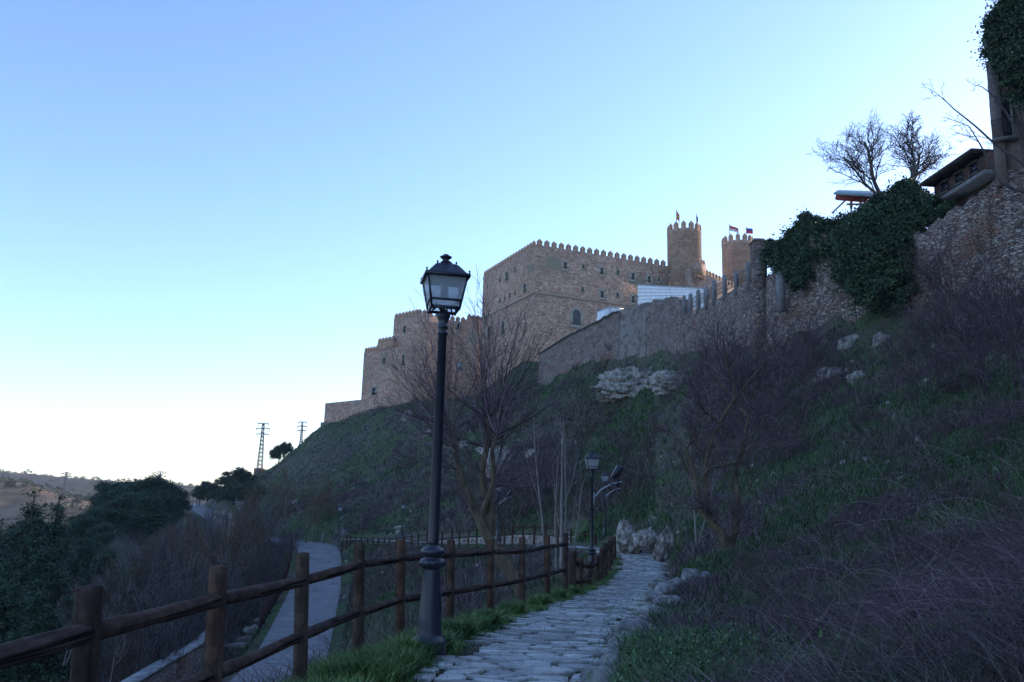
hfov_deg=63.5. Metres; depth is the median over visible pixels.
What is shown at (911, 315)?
bare shrub
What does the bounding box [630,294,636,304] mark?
window
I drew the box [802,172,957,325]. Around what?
ivy
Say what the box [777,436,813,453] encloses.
bare shrub
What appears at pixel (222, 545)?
bare tree
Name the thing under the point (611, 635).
edge stone
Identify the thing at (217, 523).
bare tree
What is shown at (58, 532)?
cypress
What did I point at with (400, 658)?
green grass
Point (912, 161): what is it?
bare tree
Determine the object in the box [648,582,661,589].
edge stone
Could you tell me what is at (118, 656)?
bare tree
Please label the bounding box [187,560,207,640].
bare tree
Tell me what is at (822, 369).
rock
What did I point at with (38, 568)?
cypress
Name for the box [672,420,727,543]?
sapling
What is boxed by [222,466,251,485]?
holm oak
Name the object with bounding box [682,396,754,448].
bare shrub
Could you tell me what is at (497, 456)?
rock
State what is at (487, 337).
window
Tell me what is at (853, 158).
bare tree
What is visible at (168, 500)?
pine tree
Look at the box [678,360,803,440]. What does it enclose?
bare shrub
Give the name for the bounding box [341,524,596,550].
fence
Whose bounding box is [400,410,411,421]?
rock
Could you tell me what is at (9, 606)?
cypress
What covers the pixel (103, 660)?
bare tree
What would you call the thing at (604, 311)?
white kiosk
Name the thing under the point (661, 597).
edge stone
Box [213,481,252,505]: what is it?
holm oak
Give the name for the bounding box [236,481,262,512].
bare tree
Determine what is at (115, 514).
pine tree
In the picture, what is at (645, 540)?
rock
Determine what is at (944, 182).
window
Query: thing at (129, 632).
bare tree
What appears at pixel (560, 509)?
sapling
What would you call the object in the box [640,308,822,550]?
bare tree
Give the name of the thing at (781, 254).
ivy
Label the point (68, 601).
cypress
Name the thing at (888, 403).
scattered stones
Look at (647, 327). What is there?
retaining wall
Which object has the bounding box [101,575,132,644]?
bare tree
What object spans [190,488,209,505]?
holm oak
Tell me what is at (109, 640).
bare tree
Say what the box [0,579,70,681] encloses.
cypress
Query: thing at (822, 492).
slope grass
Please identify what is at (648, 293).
hoarding
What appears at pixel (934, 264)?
bare shrub
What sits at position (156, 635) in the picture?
bare tree
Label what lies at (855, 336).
rock
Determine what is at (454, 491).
hill scrub
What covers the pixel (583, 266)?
window
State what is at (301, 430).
power pylon
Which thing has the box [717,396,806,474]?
bare shrub
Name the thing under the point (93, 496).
pine tree
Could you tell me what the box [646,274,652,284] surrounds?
window
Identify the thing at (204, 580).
bare tree
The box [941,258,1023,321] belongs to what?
bare shrub
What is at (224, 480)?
holm oak
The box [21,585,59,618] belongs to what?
bare tree
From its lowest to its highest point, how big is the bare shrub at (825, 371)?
4.284 m
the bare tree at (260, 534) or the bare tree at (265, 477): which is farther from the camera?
the bare tree at (265, 477)
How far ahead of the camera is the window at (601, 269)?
161.37 m
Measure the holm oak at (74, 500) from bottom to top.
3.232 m
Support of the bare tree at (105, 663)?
on the ground at (12, 501)
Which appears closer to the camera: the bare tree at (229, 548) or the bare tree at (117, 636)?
the bare tree at (117, 636)
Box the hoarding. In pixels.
[637,284,704,309]
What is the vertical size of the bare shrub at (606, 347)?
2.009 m
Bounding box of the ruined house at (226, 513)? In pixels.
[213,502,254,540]
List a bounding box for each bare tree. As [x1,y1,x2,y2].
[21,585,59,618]
[48,576,99,664]
[90,553,120,639]
[99,610,133,681]
[99,633,144,681]
[99,637,116,681]
[100,581,142,681]
[100,638,137,681]
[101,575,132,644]
[102,609,121,679]
[105,562,142,655]
[106,576,177,679]
[114,628,148,681]
[118,596,141,667]
[122,563,164,671]
[146,599,187,681]
[155,650,173,681]
[164,615,198,678]
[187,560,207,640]
[194,513,207,537]
[194,555,223,627]
[198,515,228,563]
[200,507,216,541]
[202,501,219,541]
[202,547,248,629]
[207,508,236,564]
[208,512,227,547]
[212,509,242,575]
[216,505,250,582]
[218,516,233,567]
[227,566,251,637]
[228,508,257,575]
[229,496,258,574]
[231,501,245,543]
[233,498,257,554]
[234,492,273,581]
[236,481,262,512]
[245,471,270,515]
[272,467,299,517]
[276,488,297,534]
[297,475,328,542]
[307,473,334,525]
[316,483,340,518]
[375,266,580,594]
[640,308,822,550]
[805,107,902,193]
[874,110,959,181]
[921,78,1023,193]
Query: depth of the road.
62.23 m
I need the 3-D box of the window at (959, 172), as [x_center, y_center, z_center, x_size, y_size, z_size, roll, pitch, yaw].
[25.225,-9.208,46.764,0.160,0.775,0.800,2,-11,-4]
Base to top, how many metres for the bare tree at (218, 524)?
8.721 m
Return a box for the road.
[187,504,340,681]
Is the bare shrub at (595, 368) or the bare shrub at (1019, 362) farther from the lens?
the bare shrub at (595, 368)
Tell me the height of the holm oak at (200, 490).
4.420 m
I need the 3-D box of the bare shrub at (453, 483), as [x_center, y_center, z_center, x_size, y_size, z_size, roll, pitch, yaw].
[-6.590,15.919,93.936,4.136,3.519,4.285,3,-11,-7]
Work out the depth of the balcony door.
42.11 m
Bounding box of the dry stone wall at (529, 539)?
[419,535,578,543]
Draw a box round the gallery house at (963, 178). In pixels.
[919,148,994,206]
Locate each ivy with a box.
[753,206,825,297]
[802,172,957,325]
[967,0,1023,118]
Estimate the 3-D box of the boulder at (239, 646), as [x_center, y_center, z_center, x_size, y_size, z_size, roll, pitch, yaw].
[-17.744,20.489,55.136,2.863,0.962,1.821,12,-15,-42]
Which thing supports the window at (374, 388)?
in the castle
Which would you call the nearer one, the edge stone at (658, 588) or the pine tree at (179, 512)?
the edge stone at (658, 588)
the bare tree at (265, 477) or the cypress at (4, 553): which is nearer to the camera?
the cypress at (4, 553)
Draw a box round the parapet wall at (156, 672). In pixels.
[121,630,204,681]
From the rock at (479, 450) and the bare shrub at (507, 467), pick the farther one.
the rock at (479, 450)
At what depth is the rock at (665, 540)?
35.76 m
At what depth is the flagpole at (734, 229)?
183.23 m
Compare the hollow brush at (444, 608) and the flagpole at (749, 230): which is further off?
the flagpole at (749, 230)
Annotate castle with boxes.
[320,220,752,425]
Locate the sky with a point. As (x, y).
(212, 211)
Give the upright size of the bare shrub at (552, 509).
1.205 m
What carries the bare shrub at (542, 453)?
on the ground at (12, 501)
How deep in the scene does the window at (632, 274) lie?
164.19 m
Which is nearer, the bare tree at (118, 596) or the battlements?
the bare tree at (118, 596)
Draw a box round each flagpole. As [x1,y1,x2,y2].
[676,209,679,220]
[729,224,738,235]
[746,227,752,234]
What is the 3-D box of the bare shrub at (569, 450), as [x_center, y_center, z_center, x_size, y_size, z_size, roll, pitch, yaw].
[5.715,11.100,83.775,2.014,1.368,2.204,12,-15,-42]
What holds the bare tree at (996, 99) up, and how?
on the ground at (12, 501)
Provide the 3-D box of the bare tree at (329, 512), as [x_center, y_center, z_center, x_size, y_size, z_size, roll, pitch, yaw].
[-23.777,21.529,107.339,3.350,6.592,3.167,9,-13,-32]
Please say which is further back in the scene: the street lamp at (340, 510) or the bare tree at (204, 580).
the street lamp at (340, 510)
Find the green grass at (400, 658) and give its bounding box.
[274,555,624,681]
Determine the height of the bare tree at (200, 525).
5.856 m
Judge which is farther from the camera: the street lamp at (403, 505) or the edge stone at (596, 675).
the street lamp at (403, 505)
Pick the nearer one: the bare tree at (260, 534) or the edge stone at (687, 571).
the edge stone at (687, 571)
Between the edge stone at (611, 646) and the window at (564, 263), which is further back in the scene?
the window at (564, 263)
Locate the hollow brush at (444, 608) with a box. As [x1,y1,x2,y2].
[121,540,588,681]
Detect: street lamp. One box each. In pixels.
[336,506,348,542]
[401,503,405,539]
[413,254,470,654]
[496,486,512,541]
[584,450,623,573]
[600,471,621,535]
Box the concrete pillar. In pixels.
[775,271,785,312]
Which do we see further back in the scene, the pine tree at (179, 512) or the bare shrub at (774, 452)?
the pine tree at (179, 512)
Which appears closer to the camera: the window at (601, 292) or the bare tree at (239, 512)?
the bare tree at (239, 512)
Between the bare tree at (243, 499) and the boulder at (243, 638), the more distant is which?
the bare tree at (243, 499)
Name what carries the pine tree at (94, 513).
on the ground at (12, 501)
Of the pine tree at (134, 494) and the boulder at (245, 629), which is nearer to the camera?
the boulder at (245, 629)
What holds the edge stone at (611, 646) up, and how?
on the ground at (12, 501)
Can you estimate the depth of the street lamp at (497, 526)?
58.71 m
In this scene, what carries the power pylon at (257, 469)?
on the ground at (12, 501)
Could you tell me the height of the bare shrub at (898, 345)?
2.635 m
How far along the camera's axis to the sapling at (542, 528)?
37.38 m
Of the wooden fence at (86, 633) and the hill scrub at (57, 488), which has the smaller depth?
the wooden fence at (86, 633)
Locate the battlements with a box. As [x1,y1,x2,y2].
[682,261,750,319]
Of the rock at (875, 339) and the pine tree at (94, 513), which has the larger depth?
the pine tree at (94, 513)
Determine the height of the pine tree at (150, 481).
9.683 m
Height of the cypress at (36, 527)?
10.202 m
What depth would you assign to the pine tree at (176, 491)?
132.77 m
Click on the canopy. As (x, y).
(851, 196)
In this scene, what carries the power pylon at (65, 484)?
on the ground at (12, 501)
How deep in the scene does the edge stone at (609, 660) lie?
7.96 m
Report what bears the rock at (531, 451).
on the ground at (12, 501)
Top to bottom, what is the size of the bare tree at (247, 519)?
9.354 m
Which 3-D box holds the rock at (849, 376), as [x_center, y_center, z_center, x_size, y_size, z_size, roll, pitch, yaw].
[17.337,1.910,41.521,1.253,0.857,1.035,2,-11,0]
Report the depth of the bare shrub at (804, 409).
39.85 m
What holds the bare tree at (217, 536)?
on the ground at (12, 501)
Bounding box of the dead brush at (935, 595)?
[667,284,1023,681]
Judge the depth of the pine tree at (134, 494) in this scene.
115.97 m
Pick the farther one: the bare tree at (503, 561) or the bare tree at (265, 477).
the bare tree at (265, 477)
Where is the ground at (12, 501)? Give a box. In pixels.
[0,293,1023,681]
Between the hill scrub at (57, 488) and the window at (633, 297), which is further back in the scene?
the hill scrub at (57, 488)
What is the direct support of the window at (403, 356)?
in the castle
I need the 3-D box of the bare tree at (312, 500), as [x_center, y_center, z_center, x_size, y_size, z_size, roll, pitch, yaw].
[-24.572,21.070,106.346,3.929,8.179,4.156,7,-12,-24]
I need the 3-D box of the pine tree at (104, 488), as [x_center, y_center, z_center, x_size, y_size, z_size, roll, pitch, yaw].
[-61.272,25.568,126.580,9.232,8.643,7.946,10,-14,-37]
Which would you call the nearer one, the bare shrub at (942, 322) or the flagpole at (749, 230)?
the bare shrub at (942, 322)
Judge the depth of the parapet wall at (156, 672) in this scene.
40.28 m
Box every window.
[370,386,376,396]
[401,354,404,365]
[456,322,460,330]
[456,361,462,370]
[486,326,490,341]
[501,320,504,335]
[505,270,508,281]
[523,282,526,293]
[561,259,568,271]
[570,307,582,327]
[580,286,584,292]
[581,263,585,269]
[598,265,605,276]
[598,288,605,300]
[615,269,619,275]
[615,291,619,298]
[629,271,636,282]
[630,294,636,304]
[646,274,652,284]
[939,178,948,195]
[952,169,963,186]
[967,159,978,177]
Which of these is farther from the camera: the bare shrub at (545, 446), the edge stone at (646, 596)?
the bare shrub at (545, 446)
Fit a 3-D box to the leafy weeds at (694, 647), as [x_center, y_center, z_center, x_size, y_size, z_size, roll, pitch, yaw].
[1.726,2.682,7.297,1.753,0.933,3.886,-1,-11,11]
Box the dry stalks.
[597,295,1023,681]
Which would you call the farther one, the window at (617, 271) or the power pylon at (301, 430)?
the power pylon at (301, 430)
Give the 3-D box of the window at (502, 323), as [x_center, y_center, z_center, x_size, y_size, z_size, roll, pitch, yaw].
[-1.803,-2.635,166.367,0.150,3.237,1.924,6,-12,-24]
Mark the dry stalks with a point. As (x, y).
(758, 665)
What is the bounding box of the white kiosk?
[596,306,622,320]
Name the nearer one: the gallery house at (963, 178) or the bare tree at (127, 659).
the bare tree at (127, 659)
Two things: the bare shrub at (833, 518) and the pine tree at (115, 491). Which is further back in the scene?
the pine tree at (115, 491)
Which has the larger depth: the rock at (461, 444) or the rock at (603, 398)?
the rock at (461, 444)
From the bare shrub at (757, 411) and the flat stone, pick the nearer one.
the flat stone
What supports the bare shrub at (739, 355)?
on the ground at (12, 501)
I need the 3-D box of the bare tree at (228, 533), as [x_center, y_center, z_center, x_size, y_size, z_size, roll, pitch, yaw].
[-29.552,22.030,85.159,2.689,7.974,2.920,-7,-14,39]
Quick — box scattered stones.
[284,305,1019,650]
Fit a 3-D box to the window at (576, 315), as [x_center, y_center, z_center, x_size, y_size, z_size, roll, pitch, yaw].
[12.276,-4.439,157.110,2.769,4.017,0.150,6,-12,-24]
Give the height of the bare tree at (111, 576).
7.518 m
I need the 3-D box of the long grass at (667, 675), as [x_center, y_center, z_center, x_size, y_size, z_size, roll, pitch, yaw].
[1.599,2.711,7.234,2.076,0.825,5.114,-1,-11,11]
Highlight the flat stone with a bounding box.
[430,655,471,665]
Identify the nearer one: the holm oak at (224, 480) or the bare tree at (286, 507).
the bare tree at (286, 507)
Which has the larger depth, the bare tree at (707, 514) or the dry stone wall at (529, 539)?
the dry stone wall at (529, 539)
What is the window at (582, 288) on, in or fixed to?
in the castle
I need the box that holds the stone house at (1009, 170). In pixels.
[986,61,1023,316]
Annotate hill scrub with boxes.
[0,468,201,531]
[247,349,657,626]
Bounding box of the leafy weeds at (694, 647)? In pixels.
[586,609,839,681]
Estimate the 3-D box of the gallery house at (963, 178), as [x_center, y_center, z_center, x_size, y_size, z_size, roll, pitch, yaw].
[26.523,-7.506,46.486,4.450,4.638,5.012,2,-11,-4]
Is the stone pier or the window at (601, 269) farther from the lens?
the window at (601, 269)
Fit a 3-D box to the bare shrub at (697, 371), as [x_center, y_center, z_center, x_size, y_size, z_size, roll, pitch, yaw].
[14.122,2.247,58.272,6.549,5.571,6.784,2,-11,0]
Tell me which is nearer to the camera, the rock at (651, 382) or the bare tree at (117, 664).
the bare tree at (117, 664)
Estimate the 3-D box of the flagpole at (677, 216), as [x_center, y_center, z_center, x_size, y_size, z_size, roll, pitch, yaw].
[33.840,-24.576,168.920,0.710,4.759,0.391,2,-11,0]
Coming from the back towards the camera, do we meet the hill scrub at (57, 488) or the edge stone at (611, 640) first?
the hill scrub at (57, 488)
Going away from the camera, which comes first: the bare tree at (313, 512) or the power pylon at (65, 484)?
the bare tree at (313, 512)
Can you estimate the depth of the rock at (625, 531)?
39.61 m
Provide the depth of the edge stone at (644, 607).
13.84 m
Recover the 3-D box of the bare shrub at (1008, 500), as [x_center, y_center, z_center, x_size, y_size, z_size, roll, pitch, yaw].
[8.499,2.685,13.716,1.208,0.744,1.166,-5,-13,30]
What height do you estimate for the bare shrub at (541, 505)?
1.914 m
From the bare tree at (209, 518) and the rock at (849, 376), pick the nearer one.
the rock at (849, 376)
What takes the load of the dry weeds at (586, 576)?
on the ground at (12, 501)
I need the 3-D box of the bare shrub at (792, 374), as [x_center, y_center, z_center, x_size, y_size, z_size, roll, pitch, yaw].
[15.812,0.156,48.873,6.800,6.855,7.290,1,-11,3]
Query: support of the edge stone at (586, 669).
on the ground at (12, 501)
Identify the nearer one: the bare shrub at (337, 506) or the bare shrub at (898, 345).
the bare shrub at (898, 345)
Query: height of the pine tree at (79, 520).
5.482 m
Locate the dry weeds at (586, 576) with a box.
[534,558,617,593]
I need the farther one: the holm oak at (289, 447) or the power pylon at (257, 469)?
the power pylon at (257, 469)
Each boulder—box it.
[225,642,247,654]
[236,635,250,641]
[242,624,258,635]
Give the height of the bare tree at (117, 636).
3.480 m
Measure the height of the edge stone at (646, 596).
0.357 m
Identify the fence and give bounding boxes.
[0,533,567,681]
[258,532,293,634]
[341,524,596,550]
[569,536,615,587]
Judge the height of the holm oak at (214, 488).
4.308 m
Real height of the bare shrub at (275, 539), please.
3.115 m
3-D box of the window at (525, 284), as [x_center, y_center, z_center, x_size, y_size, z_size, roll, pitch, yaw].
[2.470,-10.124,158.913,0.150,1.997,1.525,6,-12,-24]
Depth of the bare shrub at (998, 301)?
35.49 m
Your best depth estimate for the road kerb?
91.72 m
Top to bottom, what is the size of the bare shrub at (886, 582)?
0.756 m
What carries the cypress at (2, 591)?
on the ground at (12, 501)
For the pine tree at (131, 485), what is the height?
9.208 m
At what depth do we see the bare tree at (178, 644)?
40.83 m
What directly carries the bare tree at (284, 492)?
on the ground at (12, 501)
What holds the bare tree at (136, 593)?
on the ground at (12, 501)
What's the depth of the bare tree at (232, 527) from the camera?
74.44 m
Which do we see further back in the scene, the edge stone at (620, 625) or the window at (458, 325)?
the window at (458, 325)
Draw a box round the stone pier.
[749,238,766,355]
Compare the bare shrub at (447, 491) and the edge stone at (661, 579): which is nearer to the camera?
the edge stone at (661, 579)
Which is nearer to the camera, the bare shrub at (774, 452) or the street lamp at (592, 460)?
the street lamp at (592, 460)
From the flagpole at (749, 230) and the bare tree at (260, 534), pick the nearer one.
the bare tree at (260, 534)
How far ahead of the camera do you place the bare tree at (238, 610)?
62.80 m
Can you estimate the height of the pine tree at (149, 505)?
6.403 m
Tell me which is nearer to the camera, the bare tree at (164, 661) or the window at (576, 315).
the bare tree at (164, 661)
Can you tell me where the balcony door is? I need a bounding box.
[1000,97,1013,135]
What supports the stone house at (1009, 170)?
on the ground at (12, 501)
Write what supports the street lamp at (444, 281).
on the footpath
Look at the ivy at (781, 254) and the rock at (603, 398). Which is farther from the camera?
the rock at (603, 398)
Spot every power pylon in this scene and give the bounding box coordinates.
[60,472,70,500]
[254,422,269,474]
[297,421,307,443]
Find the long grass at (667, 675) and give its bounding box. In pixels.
[583,611,810,681]
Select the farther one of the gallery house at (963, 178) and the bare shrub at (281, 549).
the bare shrub at (281, 549)
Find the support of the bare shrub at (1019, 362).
on the ground at (12, 501)
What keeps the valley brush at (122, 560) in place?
on the ground at (12, 501)
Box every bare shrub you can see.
[269,528,305,551]
[270,531,300,559]
[276,519,310,543]
[280,529,303,549]
[329,503,350,513]
[340,499,379,532]
[441,472,470,493]
[441,484,459,496]
[454,494,477,507]
[459,455,560,526]
[495,445,548,491]
[503,420,584,504]
[523,447,605,504]
[527,493,554,514]
[530,447,556,460]
[546,503,563,515]
[563,445,573,455]
[587,364,602,374]
[603,343,612,353]
[653,390,675,406]
[667,338,745,412]
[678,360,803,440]
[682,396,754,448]
[688,309,852,407]
[692,341,779,406]
[709,416,744,439]
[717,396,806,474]
[722,294,836,396]
[724,419,753,439]
[733,370,830,438]
[741,388,799,416]
[742,398,773,417]
[774,323,874,398]
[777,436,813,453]
[819,508,870,534]
[826,361,900,416]
[852,326,993,407]
[852,553,947,608]
[859,313,943,367]
[888,277,979,340]
[898,217,1005,301]
[901,264,1023,345]
[910,295,1023,396]
[917,279,1023,406]
[926,500,1023,573]
[934,238,1023,349]
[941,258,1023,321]
[985,482,1023,517]
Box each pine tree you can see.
[62,513,97,552]
[77,506,108,528]
[81,481,129,514]
[82,480,112,524]
[97,495,140,537]
[102,478,143,537]
[105,489,163,537]
[116,495,171,540]
[117,477,173,538]
[129,472,173,525]
[150,479,181,535]
[162,482,183,526]
[169,485,186,518]
[179,490,193,521]
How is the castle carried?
on the ground at (12, 501)
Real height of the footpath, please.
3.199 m
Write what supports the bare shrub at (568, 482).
on the ground at (12, 501)
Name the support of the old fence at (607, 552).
on the ground at (12, 501)
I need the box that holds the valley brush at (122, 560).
[1,526,288,681]
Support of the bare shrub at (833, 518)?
on the ground at (12, 501)
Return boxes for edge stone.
[579,666,596,678]
[580,666,624,681]
[594,649,622,664]
[599,655,619,667]
[606,631,634,644]
[606,632,619,641]
[607,643,617,649]
[613,617,650,632]
[638,604,663,614]
[641,591,662,601]
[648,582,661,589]
[652,595,683,606]
[654,576,669,581]
[654,584,674,594]
[656,572,667,576]
[658,577,687,588]
[680,568,701,580]
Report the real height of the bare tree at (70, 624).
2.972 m
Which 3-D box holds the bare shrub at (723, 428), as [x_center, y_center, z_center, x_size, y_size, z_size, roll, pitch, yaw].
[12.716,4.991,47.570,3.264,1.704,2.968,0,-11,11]
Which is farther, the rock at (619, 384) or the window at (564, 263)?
the window at (564, 263)
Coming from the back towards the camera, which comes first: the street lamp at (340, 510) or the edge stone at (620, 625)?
the street lamp at (340, 510)
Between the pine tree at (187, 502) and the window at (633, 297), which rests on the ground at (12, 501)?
the pine tree at (187, 502)
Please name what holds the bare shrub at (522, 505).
on the ground at (12, 501)
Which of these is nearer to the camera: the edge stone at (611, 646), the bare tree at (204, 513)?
the edge stone at (611, 646)
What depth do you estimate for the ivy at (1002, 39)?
40.72 m
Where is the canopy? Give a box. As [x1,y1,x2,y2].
[831,190,884,213]
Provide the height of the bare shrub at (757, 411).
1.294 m
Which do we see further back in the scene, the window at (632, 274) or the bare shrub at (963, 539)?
the window at (632, 274)
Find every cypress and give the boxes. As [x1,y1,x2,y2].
[0,488,81,591]
[0,518,19,584]
[0,571,34,681]
[0,572,24,678]
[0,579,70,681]
[13,536,76,621]
[38,494,101,582]
[51,589,73,681]
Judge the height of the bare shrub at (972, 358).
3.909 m
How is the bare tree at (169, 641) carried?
on the ground at (12, 501)
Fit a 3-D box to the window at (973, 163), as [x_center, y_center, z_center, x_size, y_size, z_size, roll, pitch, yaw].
[25.325,-9.470,45.440,0.160,0.775,0.800,2,-11,-4]
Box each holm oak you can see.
[3,479,17,486]
[70,498,81,504]
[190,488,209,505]
[194,480,209,500]
[200,482,230,503]
[213,475,238,485]
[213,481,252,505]
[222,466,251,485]
[239,471,257,483]
[268,442,287,463]
[280,440,293,454]
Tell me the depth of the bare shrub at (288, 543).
91.43 m
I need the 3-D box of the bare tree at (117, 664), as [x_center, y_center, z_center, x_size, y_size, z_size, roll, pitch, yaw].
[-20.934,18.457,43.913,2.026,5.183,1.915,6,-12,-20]
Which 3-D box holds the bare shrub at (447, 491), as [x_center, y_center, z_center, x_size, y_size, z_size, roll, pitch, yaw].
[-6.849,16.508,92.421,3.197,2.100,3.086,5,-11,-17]
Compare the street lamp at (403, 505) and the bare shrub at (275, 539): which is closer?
the street lamp at (403, 505)
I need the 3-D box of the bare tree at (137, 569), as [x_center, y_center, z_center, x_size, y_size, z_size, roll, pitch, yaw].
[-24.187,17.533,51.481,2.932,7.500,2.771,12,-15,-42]
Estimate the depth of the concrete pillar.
56.86 m
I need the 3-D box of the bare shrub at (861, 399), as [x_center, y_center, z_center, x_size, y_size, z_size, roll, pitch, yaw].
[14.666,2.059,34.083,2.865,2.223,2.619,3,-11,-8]
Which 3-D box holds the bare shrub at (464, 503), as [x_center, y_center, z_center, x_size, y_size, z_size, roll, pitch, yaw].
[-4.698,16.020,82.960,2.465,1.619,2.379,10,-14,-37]
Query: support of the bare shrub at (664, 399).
on the ground at (12, 501)
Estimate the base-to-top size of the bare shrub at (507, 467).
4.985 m
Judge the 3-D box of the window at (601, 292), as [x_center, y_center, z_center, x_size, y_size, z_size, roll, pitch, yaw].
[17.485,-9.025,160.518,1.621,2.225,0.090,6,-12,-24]
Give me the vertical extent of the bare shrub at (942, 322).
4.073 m
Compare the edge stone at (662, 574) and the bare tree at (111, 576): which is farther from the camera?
the bare tree at (111, 576)
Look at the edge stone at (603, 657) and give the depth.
8.50 m
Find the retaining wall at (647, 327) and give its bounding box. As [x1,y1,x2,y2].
[537,177,1013,385]
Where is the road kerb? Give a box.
[288,538,341,564]
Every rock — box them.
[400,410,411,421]
[458,440,467,447]
[475,445,498,454]
[486,445,511,477]
[525,449,533,456]
[593,366,652,401]
[596,390,615,403]
[615,519,641,553]
[632,526,657,550]
[642,370,683,395]
[652,526,673,560]
[811,367,842,383]
[837,333,858,350]
[846,370,864,383]
[870,332,890,348]
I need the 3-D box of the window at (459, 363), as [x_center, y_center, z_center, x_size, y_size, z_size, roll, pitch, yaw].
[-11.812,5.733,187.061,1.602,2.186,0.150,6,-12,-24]
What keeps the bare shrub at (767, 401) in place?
on the ground at (12, 501)
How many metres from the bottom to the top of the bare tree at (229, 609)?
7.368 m
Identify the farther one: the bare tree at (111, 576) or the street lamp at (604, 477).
the bare tree at (111, 576)
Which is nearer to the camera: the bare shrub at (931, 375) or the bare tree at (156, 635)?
the bare shrub at (931, 375)
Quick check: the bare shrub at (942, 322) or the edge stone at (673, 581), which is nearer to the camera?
the edge stone at (673, 581)
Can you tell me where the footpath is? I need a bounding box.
[344,539,669,681]
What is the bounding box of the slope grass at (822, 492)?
[94,288,1023,681]
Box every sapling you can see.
[514,405,545,550]
[538,407,587,578]
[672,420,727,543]
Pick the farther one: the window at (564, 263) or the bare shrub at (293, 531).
the window at (564, 263)
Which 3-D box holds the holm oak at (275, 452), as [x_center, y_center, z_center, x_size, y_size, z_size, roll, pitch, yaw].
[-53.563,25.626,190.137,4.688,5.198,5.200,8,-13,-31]
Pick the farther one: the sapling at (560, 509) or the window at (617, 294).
the window at (617, 294)
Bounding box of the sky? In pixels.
[0,0,996,485]
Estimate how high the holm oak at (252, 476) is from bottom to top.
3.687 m
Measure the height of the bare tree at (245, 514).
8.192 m
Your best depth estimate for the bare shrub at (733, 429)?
46.52 m
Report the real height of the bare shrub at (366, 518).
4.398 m
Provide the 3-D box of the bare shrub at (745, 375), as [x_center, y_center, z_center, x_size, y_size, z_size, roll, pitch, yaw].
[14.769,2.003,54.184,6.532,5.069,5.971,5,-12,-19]

